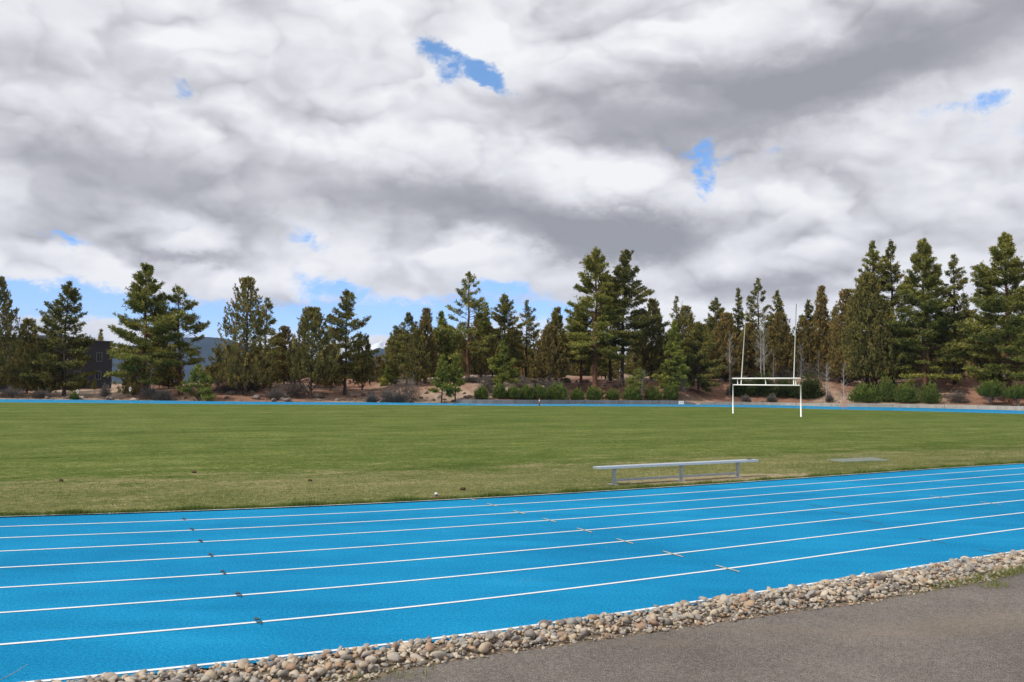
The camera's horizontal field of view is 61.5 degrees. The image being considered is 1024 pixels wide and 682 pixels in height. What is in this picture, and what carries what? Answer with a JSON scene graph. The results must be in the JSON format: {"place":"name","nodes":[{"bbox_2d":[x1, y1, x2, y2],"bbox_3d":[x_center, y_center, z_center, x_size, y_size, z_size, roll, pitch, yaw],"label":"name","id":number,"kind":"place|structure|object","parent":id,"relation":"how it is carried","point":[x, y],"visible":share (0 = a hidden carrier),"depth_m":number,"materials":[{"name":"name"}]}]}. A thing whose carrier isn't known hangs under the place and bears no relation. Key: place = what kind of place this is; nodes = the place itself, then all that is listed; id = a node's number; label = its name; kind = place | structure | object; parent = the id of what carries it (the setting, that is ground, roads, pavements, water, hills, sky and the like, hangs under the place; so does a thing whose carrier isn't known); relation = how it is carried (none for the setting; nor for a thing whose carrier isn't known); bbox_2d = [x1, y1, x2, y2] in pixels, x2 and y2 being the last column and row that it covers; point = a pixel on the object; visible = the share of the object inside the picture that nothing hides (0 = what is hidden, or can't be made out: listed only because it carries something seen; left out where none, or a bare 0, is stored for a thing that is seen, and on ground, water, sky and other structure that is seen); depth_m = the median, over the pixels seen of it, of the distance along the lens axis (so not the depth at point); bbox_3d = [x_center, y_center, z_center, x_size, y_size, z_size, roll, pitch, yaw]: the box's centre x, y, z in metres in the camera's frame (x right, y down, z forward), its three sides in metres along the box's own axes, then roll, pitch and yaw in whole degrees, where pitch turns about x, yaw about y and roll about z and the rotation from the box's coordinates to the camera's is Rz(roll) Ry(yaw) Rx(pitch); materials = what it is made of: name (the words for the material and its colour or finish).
{"place":"outdoors","nodes":[
{"label":"outdoors","id":0,"kind":"place"},
{"bbox_2d":[112,337,647,381],"bbox_3d":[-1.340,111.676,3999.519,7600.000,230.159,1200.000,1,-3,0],"label":"hills","id":1,"kind":"structure","parent":0,"point":[206,344],"depth_m":3738.27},
{"bbox_2d":[0,399,1023,681],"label":"running track","id":2,"kind":"structure","parent":0,"point":[96,595],"depth_m":11.22,"materials":[{"name":"blue rubber"}]},
{"bbox_2d":[0,402,1023,516],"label":"infield lawn","id":3,"kind":"structure","parent":0,"point":[122,423],"depth_m":32.07,"materials":[{"name":"green plant"}]},
{"bbox_2d":[593,459,758,484],"bbox_3d":[4.032,3.140,20.674,5.005,0.432,0.308,2,-3,-31],"label":"aluminium bench","id":4,"kind":"object","parent":3,"relation":"on","point":[680,476],"visible":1,"depth_m":20.57,"materials":[{"name":"silver metal"}]},
{"bbox_2d":[732,304,801,416],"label":"goal","id":5,"kind":"object","parent":3,"relation":"on","point":[765,384],"visible":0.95,"depth_m":71.60,"materials":[{"name":"white paint"}]},
{"bbox_2d":[827,457,890,461],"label":"utility slab","id":6,"kind":"structure","parent":3,"relation":"on","point":[862,459],"depth_m":27.25,"materials":[{"name":"concrete"}]},
{"bbox_2d":[0,372,1023,681],"bbox_3d":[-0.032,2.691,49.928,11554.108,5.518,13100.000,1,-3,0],"label":"ground","id":7,"kind":"structure","parent":0,"point":[944,388],"depth_m":113.13,"materials":[{"name":"brown soil"}]},
{"bbox_2d":[0,276,26,389],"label":"juniper tree","id":8,"kind":"object","parent":7,"relation":"on","point":[6,369],"visible":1,"depth_m":101.74,"materials":[{"name":"green plant"}]},
{"bbox_2d":[0,386,27,397],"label":"sagebrush","id":9,"kind":"object","parent":7,"relation":"on","point":[11,393],"visible":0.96,"depth_m":98.38,"materials":[{"name":"grey plant"}]},
{"bbox_2d":[8,317,42,393],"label":"juniper tree","id":10,"kind":"object","parent":7,"relation":"on","point":[28,335],"visible":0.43,"depth_m":106.87,"materials":[{"name":"green plant"}]},
{"bbox_2d":[14,342,69,393],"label":"juniper tree","id":11,"kind":"object","parent":7,"relation":"on","point":[31,384],"visible":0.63,"depth_m":103.08,"materials":[{"name":"green plant"}]},
{"bbox_2d":[0,335,113,391],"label":"dark building","id":12,"kind":"structure","parent":7,"relation":"on","point":[100,358],"depth_m":129.45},
{"bbox_2d":[16,281,98,396],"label":"dark pine","id":13,"kind":"object","parent":7,"relation":"on","point":[77,349],"visible":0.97,"depth_m":103.31,"materials":[{"name":"green plant"}]},
{"bbox_2d":[113,363,149,396],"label":"juniper tree","id":14,"kind":"object","parent":7,"relation":"on","point":[134,383],"visible":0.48,"depth_m":104.64,"materials":[{"name":"green plant"}]},
{"bbox_2d":[103,262,187,398],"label":"ponderosa pine","id":15,"kind":"object","parent":7,"relation":"on","point":[143,303],"visible":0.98,"depth_m":101.36,"materials":[{"name":"green plant"}]},
{"bbox_2d":[149,386,175,400],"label":"sagebrush","id":16,"kind":"object","parent":7,"relation":"on","point":[163,395],"visible":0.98,"depth_m":98.87,"materials":[{"name":"plant"}]},
{"bbox_2d":[153,346,184,387],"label":"juniper tree","id":17,"kind":"object","parent":7,"relation":"on","point":[169,380],"visible":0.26,"depth_m":110.42,"materials":[{"name":"green plant"}]},
{"bbox_2d":[135,284,210,394],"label":"ponderosa pine","id":18,"kind":"object","parent":7,"relation":"on","point":[196,328],"visible":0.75,"depth_m":105.54,"materials":[{"name":"green plant"}]},
{"bbox_2d":[173,363,215,400],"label":"young pine","id":19,"kind":"object","parent":7,"relation":"on","point":[204,392],"visible":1,"depth_m":98.91,"materials":[{"name":"green plant"}]},
{"bbox_2d":[202,364,224,383],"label":"juniper tree","id":20,"kind":"object","parent":7,"relation":"on","point":[209,372],"visible":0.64,"depth_m":114.93,"materials":[{"name":"green plant"}]},
{"bbox_2d":[212,375,240,392],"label":"sagebrush","id":21,"kind":"object","parent":7,"relation":"on","point":[225,388],"visible":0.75,"depth_m":104.94,"materials":[{"name":"plant"}]},
{"bbox_2d":[208,275,275,395],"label":"juniper tree","id":22,"kind":"object","parent":7,"relation":"on","point":[247,306],"visible":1,"depth_m":103.63,"materials":[{"name":"green plant"}]},
{"bbox_2d":[237,345,279,388],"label":"juniper tree","id":23,"kind":"object","parent":7,"relation":"on","point":[274,379],"visible":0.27,"depth_m":108.25,"materials":[{"name":"green plant"}]},
{"bbox_2d":[243,297,288,383],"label":"dark pine","id":24,"kind":"object","parent":7,"relation":"on","point":[278,340],"visible":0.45,"depth_m":112.04,"materials":[{"name":"green plant"}]},
{"bbox_2d":[272,325,296,383],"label":"juniper tree","id":25,"kind":"object","parent":7,"relation":"on","point":[286,330],"visible":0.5,"depth_m":115.22,"materials":[{"name":"green plant"}]},
{"bbox_2d":[281,378,312,398],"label":"sagebrush","id":26,"kind":"object","parent":7,"relation":"on","point":[294,391],"visible":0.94,"depth_m":105.66,"materials":[{"name":"plant"}]},
{"bbox_2d":[284,306,340,398],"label":"juniper tree","id":27,"kind":"object","parent":7,"relation":"on","point":[313,316],"visible":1,"depth_m":104.93,"materials":[{"name":"green plant"}]},
{"bbox_2d":[313,350,347,390],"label":"juniper tree","id":28,"kind":"object","parent":7,"relation":"on","point":[339,381],"visible":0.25,"depth_m":112.84,"materials":[{"name":"green plant"}]},
{"bbox_2d":[323,288,378,394],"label":"dark pine","id":29,"kind":"object","parent":7,"relation":"on","point":[348,315],"visible":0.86,"depth_m":110.05,"materials":[{"name":"green plant"}]},
{"bbox_2d":[347,333,375,389],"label":"juniper tree","id":30,"kind":"object","parent":7,"relation":"on","point":[361,377],"visible":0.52,"depth_m":113.64,"materials":[{"name":"green plant"}]},
{"bbox_2d":[377,358,401,386],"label":"young pine","id":31,"kind":"object","parent":7,"relation":"on","point":[387,376],"visible":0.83,"depth_m":118.22,"materials":[{"name":"green plant"}]},
{"bbox_2d":[380,335,402,378],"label":"juniper tree","id":32,"kind":"object","parent":7,"relation":"on","point":[390,343],"visible":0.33,"depth_m":122.17,"materials":[{"name":"green plant"}]},
{"bbox_2d":[391,367,423,400],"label":"sagebrush","id":33,"kind":"object","parent":7,"relation":"on","point":[406,388],"visible":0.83,"depth_m":104.63,"materials":[{"name":"plant"}]},
{"bbox_2d":[386,311,429,385],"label":"dark pine","id":34,"kind":"object","parent":7,"relation":"on","point":[409,320],"visible":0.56,"depth_m":115.93,"materials":[{"name":"green plant"}]},
{"bbox_2d":[397,328,433,384],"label":"juniper tree","id":35,"kind":"object","parent":7,"relation":"on","point":[418,350],"visible":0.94,"depth_m":111.71,"materials":[{"name":"green plant"}]},
{"bbox_2d":[406,307,437,382],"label":"juniper tree","id":36,"kind":"object","parent":7,"relation":"on","point":[425,324],"visible":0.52,"depth_m":114.20,"materials":[{"name":"green plant"}]},
{"bbox_2d":[427,354,454,402],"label":"young pine","id":37,"kind":"object","parent":7,"relation":"on","point":[442,382],"visible":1,"depth_m":102.69,"materials":[{"name":"green plant"}]},
{"bbox_2d":[431,310,463,374],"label":"young pine","id":38,"kind":"object","parent":7,"relation":"on","point":[447,348],"visible":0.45,"depth_m":117.35,"materials":[{"name":"green plant"}]},
{"bbox_2d":[443,353,465,400],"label":"young pine","id":39,"kind":"object","parent":7,"relation":"on","point":[456,380],"visible":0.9,"depth_m":104.11,"materials":[{"name":"green plant"}]},
{"bbox_2d":[437,271,497,377],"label":"ponderosa pine","id":40,"kind":"object","parent":7,"relation":"on","point":[469,303],"visible":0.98,"depth_m":114.11,"materials":[{"name":"green plant"}]},
{"bbox_2d":[459,312,499,378],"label":"juniper tree","id":41,"kind":"object","parent":7,"relation":"on","point":[479,366],"visible":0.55,"depth_m":117.14,"materials":[{"name":"green plant"}]},
{"bbox_2d":[492,380,508,398],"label":"broom bush","id":42,"kind":"object","parent":7,"relation":"on","point":[500,391],"visible":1,"depth_m":105.01,"materials":[{"name":"green plant"}]},
{"bbox_2d":[487,340,520,384],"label":"young pine","id":43,"kind":"object","parent":7,"relation":"on","point":[509,375],"visible":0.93,"depth_m":108.25,"materials":[{"name":"green plant"}]},
{"bbox_2d":[482,292,530,372],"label":"dark pine","id":44,"kind":"object","parent":7,"relation":"on","point":[506,307],"visible":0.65,"depth_m":118.74,"materials":[{"name":"green plant"}]},
{"bbox_2d":[4,373,1023,408],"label":"dry grass","id":45,"kind":"structure","parent":7,"relation":"on","point":[487,399],"depth_m":106.93,"materials":[{"name":"beige plant"}]},
{"bbox_2d":[514,299,540,377],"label":"dark pine","id":46,"kind":"object","parent":7,"relation":"on","point":[529,329],"visible":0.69,"depth_m":122.23,"materials":[{"name":"green plant"}]},
{"bbox_2d":[532,383,551,399],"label":"broom bush","id":47,"kind":"object","parent":7,"relation":"on","point":[541,393],"visible":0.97,"depth_m":106.62,"materials":[{"name":"green plant"}]},
{"bbox_2d":[525,324,570,388],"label":"juniper tree","id":48,"kind":"object","parent":7,"relation":"on","point":[545,358],"visible":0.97,"depth_m":114.90,"materials":[{"name":"green plant"}]},
{"bbox_2d":[546,307,568,382],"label":"juniper tree","id":49,"kind":"object","parent":7,"relation":"on","point":[557,319],"visible":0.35,"depth_m":119.00,"materials":[{"name":"green plant"}]},
{"bbox_2d":[547,381,569,399],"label":"broom bush","id":50,"kind":"object","parent":7,"relation":"on","point":[557,392],"visible":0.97,"depth_m":107.33,"materials":[{"name":"green plant"}]},
{"bbox_2d":[456,399,695,404],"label":"retaining wall","id":51,"kind":"structure","parent":7,"relation":"on","point":[468,401],"depth_m":106.76,"materials":[{"name":"grey concrete"}]},
{"bbox_2d":[561,302,606,384],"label":"ponderosa pine","id":52,"kind":"object","parent":7,"relation":"on","point":[600,361],"visible":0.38,"depth_m":118.60,"materials":[{"name":"green plant"}]},
{"bbox_2d":[563,246,626,388],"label":"ponderosa pine","id":53,"kind":"object","parent":7,"relation":"on","point":[594,265],"visible":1,"depth_m":114.98,"materials":[{"name":"green plant"}]},
{"bbox_2d":[585,385,605,399],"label":"broom bush","id":54,"kind":"object","parent":7,"relation":"on","point":[592,393],"visible":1,"depth_m":109.65,"materials":[{"name":"green plant"}]},
{"bbox_2d":[587,249,670,386],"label":"dark pine","id":55,"kind":"object","parent":7,"relation":"on","point":[621,278],"visible":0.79,"depth_m":117.80,"materials":[{"name":"green plant"}]},
{"bbox_2d":[618,386,644,399],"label":"broom bush","id":56,"kind":"object","parent":7,"relation":"on","point":[631,394],"visible":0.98,"depth_m":111.37,"materials":[{"name":"green plant"}]},
{"bbox_2d":[625,337,648,375],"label":"juniper tree","id":57,"kind":"object","parent":7,"relation":"on","point":[631,364],"visible":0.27,"depth_m":139.38,"materials":[{"name":"green plant"}]},
{"bbox_2d":[625,368,651,391],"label":"young pine","id":58,"kind":"object","parent":7,"relation":"on","point":[633,383],"visible":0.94,"depth_m":112.59,"materials":[{"name":"green plant"}]},
{"bbox_2d":[633,298,669,379],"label":"juniper tree","id":59,"kind":"object","parent":7,"relation":"on","point":[645,352],"visible":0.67,"depth_m":123.60,"materials":[{"name":"green plant"}]},
{"bbox_2d":[643,383,662,399],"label":"broom bush","id":60,"kind":"object","parent":7,"relation":"on","point":[653,394],"visible":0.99,"depth_m":112.35,"materials":[{"name":"green plant"}]},
{"bbox_2d":[651,320,690,388],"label":"young pine","id":61,"kind":"object","parent":7,"relation":"on","point":[675,366],"visible":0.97,"depth_m":114.48,"materials":[{"name":"green plant"}]},
{"bbox_2d":[662,379,679,399],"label":"broom bush","id":62,"kind":"object","parent":7,"relation":"on","point":[670,393],"visible":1,"depth_m":113.12,"materials":[{"name":"green plant"}]},
{"bbox_2d":[664,305,704,380],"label":"juniper tree","id":63,"kind":"object","parent":7,"relation":"on","point":[686,322],"visible":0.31,"depth_m":123.17,"materials":[{"name":"green plant"}]},
{"bbox_2d":[681,321,726,394],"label":"young pine","id":64,"kind":"object","parent":7,"relation":"on","point":[696,341],"visible":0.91,"depth_m":117.15,"materials":[{"name":"green plant"}]},
{"bbox_2d":[701,297,731,378],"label":"dark pine","id":65,"kind":"object","parent":7,"relation":"on","point":[711,322],"visible":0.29,"depth_m":133.33,"materials":[{"name":"green plant"}]},
{"bbox_2d":[703,311,748,381],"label":"juniper tree","id":66,"kind":"object","parent":7,"relation":"on","point":[725,323],"visible":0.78,"depth_m":126.57,"materials":[{"name":"green plant"}]},
{"bbox_2d":[729,288,744,374],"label":"dark pine","id":67,"kind":"object","parent":7,"relation":"on","point":[737,317],"visible":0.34,"depth_m":136.18,"materials":[{"name":"green plant"}]},
{"bbox_2d":[726,374,757,395],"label":"clipped hedge","id":68,"kind":"object","parent":7,"relation":"on","point":[740,390],"visible":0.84,"depth_m":119.58,"materials":[{"name":"green plant"}]},
{"bbox_2d":[734,322,768,377],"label":"juniper tree","id":69,"kind":"object","parent":7,"relation":"on","point":[752,339],"visible":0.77,"depth_m":129.23,"materials":[{"name":"green plant"}]},
{"bbox_2d":[739,278,772,364],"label":"dark pine","id":70,"kind":"object","parent":7,"relation":"on","point":[757,289],"visible":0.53,"depth_m":135.32,"materials":[{"name":"green plant"}]},
{"bbox_2d":[754,312,771,376],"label":"bare tree","id":71,"kind":"object","parent":7,"relation":"on","point":[762,346],"visible":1,"depth_m":124.31,"materials":[{"name":"grey plant"}]},
{"bbox_2d":[747,367,779,395],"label":"clipped hedge","id":72,"kind":"object","parent":7,"relation":"on","point":[764,390],"visible":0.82,"depth_m":120.45,"materials":[{"name":"green plant"}]},
{"bbox_2d":[699,402,839,406],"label":"retaining wall","id":73,"kind":"structure","parent":7,"relation":"on","point":[765,403],"depth_m":113.59,"materials":[{"name":"beige concrete"}]},
{"bbox_2d":[761,290,796,362],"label":"dark pine","id":74,"kind":"object","parent":7,"relation":"on","point":[778,305],"visible":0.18,"depth_m":134.75,"materials":[{"name":"green plant"}]},
{"bbox_2d":[759,312,806,375],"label":"juniper tree","id":75,"kind":"object","parent":7,"relation":"on","point":[780,319],"visible":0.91,"depth_m":128.29,"materials":[{"name":"green plant"}]},
{"bbox_2d":[774,376,799,396],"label":"clipped hedge","id":76,"kind":"object","parent":7,"relation":"on","point":[786,391],"visible":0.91,"depth_m":120.58,"materials":[{"name":"green plant"}]},
{"bbox_2d":[787,319,820,374],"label":"juniper tree","id":77,"kind":"object","parent":7,"relation":"on","point":[805,334],"visible":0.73,"depth_m":128.64,"materials":[{"name":"green plant"}]},
{"bbox_2d":[797,299,820,362],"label":"dark pine","id":78,"kind":"object","parent":7,"relation":"on","point":[808,311],"visible":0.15,"depth_m":134.72,"materials":[{"name":"green plant"}]},
{"bbox_2d":[795,368,825,398],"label":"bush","id":79,"kind":"object","parent":7,"relation":"on","point":[812,389],"visible":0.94,"depth_m":119.61,"materials":[{"name":"green plant"}]},
{"bbox_2d":[811,284,833,376],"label":"juniper tree","id":80,"kind":"object","parent":7,"relation":"on","point":[820,323],"visible":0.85,"depth_m":128.20,"materials":[{"name":"green plant"}]},
{"bbox_2d":[826,288,863,385],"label":"juniper tree","id":81,"kind":"object","parent":7,"relation":"on","point":[845,294],"visible":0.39,"depth_m":123.45,"materials":[{"name":"green plant"}]},
{"bbox_2d":[845,381,889,402],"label":"broom bush","id":82,"kind":"object","parent":7,"relation":"on","point":[863,394],"visible":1,"depth_m":111.82,"materials":[{"name":"green plant"}]},
{"bbox_2d":[839,272,902,389],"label":"juniper tree","id":83,"kind":"object","parent":7,"relation":"on","point":[859,318],"visible":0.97,"depth_m":116.25,"materials":[{"name":"green plant"}]},
{"bbox_2d":[848,240,893,385],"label":"ponderosa pine","id":84,"kind":"object","parent":7,"relation":"on","point":[874,257],"visible":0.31,"depth_m":123.52,"materials":[{"name":"green plant"}]},
{"bbox_2d":[877,371,897,402],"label":"broom bush","id":85,"kind":"object","parent":7,"relation":"on","point":[891,387],"visible":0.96,"depth_m":111.66,"materials":[{"name":"green plant"}]},
{"bbox_2d":[871,239,917,382],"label":"dark pine","id":86,"kind":"object","parent":7,"relation":"on","point":[895,272],"visible":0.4,"depth_m":124.39,"materials":[{"name":"green plant"}]},
{"bbox_2d":[892,379,921,402],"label":"broom bush","id":87,"kind":"object","parent":7,"relation":"on","point":[904,395],"visible":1,"depth_m":110.34,"materials":[{"name":"green plant"}]},
{"bbox_2d":[878,238,972,395],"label":"ponderosa pine","id":88,"kind":"object","parent":7,"relation":"on","point":[929,276],"visible":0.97,"depth_m":113.09,"materials":[{"name":"green plant"}]},
{"bbox_2d":[917,375,941,403],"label":"broom bush","id":89,"kind":"object","parent":7,"relation":"on","point":[929,395],"visible":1,"depth_m":109.11,"materials":[{"name":"green plant"}]},
{"bbox_2d":[844,403,1023,410],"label":"retaining wall","id":90,"kind":"structure","parent":7,"relation":"on","point":[986,407],"depth_m":107.19,"materials":[{"name":"beige concrete"}]},
{"bbox_2d":[926,319,964,372],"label":"dark pine","id":91,"kind":"object","parent":7,"relation":"on","point":[931,355],"visible":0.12,"depth_m":119.47,"materials":[{"name":"green plant"}]},
{"bbox_2d":[932,253,977,383],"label":"dark pine","id":92,"kind":"object","parent":7,"relation":"on","point":[954,280],"visible":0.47,"depth_m":115.57,"materials":[{"name":"green plant"}]},
{"bbox_2d":[945,388,971,403],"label":"sagebrush","id":93,"kind":"object","parent":7,"relation":"on","point":[958,398],"visible":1,"depth_m":108.64,"materials":[{"name":"grey plant"}]},
{"bbox_2d":[956,300,976,372],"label":"dark pine","id":94,"kind":"object","parent":7,"relation":"on","point":[960,365],"visible":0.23,"depth_m":121.36,"materials":[{"name":"green plant"}]},
{"bbox_2d":[964,337,1004,396],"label":"juniper tree","id":95,"kind":"object","parent":7,"relation":"on","point":[974,361],"visible":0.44,"depth_m":110.39,"materials":[{"name":"green plant"}]},
{"bbox_2d":[952,231,1023,401],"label":"ponderosa pine","id":96,"kind":"object","parent":7,"relation":"on","point":[993,302],"visible":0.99,"depth_m":106.26,"materials":[{"name":"green plant"}]},
{"bbox_2d":[972,378,1006,405],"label":"broom bush","id":97,"kind":"object","parent":7,"relation":"on","point":[988,389],"visible":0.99,"depth_m":104.36,"materials":[{"name":"green plant"}]},
{"bbox_2d":[1000,382,1023,405],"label":"broom bush","id":98,"kind":"object","parent":7,"relation":"on","point":[1015,392],"visible":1,"depth_m":102.35,"materials":[{"name":"green plant"}]},
{"bbox_2d":[0,0,1023,370],"label":"sky","id":99,"kind":"structure","parent":0,"point":[386,152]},
{"bbox_2d":[21,549,1023,681],"bbox_3d":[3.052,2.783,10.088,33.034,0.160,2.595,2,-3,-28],"label":"river gravel","id":100,"kind":"structure","parent":0,"point":[276,664],"depth_m":7.95,"materials":[{"name":"beige gravel"}]},
{"bbox_2d":[372,572,1023,681],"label":"asphalt path","id":101,"kind":"structure","parent":0,"point":[969,633],"depth_m":7.44,"materials":[{"name":"grey asphalt"}]},
{"bbox_2d":[321,559,1023,681],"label":"weeds","id":102,"kind":"object","parent":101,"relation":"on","point":[1009,570],"visible":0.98,"depth_m":10.02,"materials":[{"name":"green plant"}]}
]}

